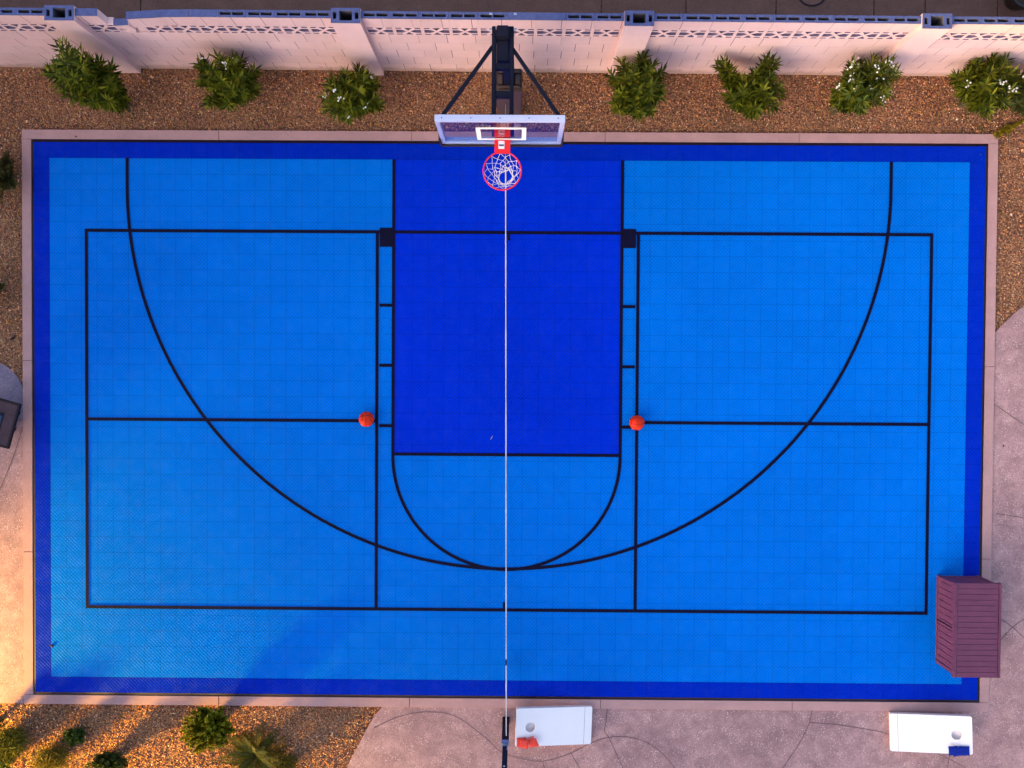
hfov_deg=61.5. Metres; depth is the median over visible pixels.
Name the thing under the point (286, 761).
grass clump
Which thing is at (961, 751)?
bean bag
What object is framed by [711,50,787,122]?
oleander shrub
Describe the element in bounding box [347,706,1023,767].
patio
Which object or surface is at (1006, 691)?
patio
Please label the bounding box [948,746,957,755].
bean bag
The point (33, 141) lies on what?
court edging
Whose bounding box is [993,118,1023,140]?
weed
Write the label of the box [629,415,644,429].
basketball
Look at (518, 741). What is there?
bean bag
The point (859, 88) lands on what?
oleander shrub
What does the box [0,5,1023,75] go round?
block wall
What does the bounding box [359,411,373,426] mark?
basketball
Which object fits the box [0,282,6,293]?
bush
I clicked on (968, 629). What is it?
deck box
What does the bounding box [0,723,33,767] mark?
grass clump
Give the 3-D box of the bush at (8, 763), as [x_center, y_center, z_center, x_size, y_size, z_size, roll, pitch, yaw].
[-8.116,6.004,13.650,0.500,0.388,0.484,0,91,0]
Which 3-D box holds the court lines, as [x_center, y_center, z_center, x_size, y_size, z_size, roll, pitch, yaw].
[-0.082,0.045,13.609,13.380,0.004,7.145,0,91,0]
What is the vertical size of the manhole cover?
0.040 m
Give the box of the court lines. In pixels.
[85,158,932,614]
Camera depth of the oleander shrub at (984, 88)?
12.66 m
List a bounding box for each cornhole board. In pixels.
[515,705,591,746]
[889,712,972,754]
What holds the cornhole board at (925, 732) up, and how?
on the patio at (429, 737)
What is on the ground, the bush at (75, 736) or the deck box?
the bush at (75, 736)
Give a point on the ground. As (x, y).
(12, 246)
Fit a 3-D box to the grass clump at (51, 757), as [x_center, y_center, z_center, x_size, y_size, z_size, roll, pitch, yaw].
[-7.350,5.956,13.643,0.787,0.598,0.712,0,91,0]
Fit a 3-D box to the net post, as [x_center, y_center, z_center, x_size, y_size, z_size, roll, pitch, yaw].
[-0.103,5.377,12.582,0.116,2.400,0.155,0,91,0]
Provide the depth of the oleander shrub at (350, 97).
12.71 m
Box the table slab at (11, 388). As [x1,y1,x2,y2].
[0,365,22,421]
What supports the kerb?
on the ground
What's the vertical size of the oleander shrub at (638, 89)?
1.493 m
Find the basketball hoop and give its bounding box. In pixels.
[435,13,564,190]
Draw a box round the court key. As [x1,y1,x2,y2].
[394,159,620,453]
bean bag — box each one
[517,737,525,746]
[519,738,528,748]
[529,738,538,747]
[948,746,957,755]
[953,746,960,756]
[957,747,965,755]
[961,746,969,755]
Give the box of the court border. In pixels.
[34,142,985,699]
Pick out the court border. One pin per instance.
(44, 152)
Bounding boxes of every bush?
[0,150,17,203]
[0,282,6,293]
[0,752,12,767]
[61,726,85,747]
[83,747,128,767]
[179,706,235,753]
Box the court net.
[505,105,506,735]
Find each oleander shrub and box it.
[38,36,133,115]
[190,48,264,112]
[318,61,386,126]
[601,49,669,122]
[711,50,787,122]
[826,51,903,117]
[947,52,1023,120]
[1009,68,1023,116]
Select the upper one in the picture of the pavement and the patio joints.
the pavement
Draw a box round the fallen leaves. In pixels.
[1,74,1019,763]
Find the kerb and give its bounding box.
[22,129,997,711]
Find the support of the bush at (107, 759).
on the ground
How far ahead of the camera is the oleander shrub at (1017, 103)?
13.02 m
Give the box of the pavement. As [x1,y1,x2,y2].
[0,0,1023,18]
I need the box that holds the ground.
[0,0,1023,767]
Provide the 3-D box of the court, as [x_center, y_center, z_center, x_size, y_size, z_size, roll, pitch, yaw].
[-0.085,0.597,13.629,14.500,0.001,8.250,0,91,0]
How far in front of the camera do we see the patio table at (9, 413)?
13.28 m
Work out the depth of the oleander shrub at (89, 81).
12.20 m
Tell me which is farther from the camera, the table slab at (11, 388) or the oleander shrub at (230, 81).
the table slab at (11, 388)
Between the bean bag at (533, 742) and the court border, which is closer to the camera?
the bean bag at (533, 742)
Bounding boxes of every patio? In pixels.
[0,363,23,702]
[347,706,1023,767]
[989,306,1023,711]
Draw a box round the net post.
[501,717,509,767]
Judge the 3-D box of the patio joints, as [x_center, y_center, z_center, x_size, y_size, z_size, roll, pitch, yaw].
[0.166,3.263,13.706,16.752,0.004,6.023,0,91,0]
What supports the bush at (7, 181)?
on the ground
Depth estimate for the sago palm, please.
13.59 m
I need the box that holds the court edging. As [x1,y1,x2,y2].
[31,139,987,702]
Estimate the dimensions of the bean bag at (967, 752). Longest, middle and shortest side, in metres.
0.146 x 0.146 x 0.036 m
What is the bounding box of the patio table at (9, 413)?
[0,398,21,448]
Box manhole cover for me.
[799,0,824,6]
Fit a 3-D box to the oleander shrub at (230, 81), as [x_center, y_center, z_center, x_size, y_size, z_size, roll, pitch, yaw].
[-4.202,-4.515,12.926,1.071,1.397,1.005,0,91,0]
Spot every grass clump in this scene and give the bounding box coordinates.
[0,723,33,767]
[25,738,73,767]
[265,750,299,767]
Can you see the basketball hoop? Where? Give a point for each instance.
(506, 85)
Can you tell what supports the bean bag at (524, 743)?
on the bean bag at (518, 741)
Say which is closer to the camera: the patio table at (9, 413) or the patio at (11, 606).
the patio table at (9, 413)
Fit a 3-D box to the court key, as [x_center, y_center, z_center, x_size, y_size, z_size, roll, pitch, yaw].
[-0.074,-1.203,13.592,3.650,0.001,4.649,0,91,0]
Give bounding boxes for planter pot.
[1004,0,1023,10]
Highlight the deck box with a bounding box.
[935,575,1001,677]
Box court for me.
[49,158,969,683]
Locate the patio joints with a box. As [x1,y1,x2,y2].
[0,404,1023,767]
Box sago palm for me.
[211,721,289,767]
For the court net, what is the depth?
12.76 m
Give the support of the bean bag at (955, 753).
on the cornhole board at (925, 732)
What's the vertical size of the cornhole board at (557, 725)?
0.304 m
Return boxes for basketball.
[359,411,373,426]
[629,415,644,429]

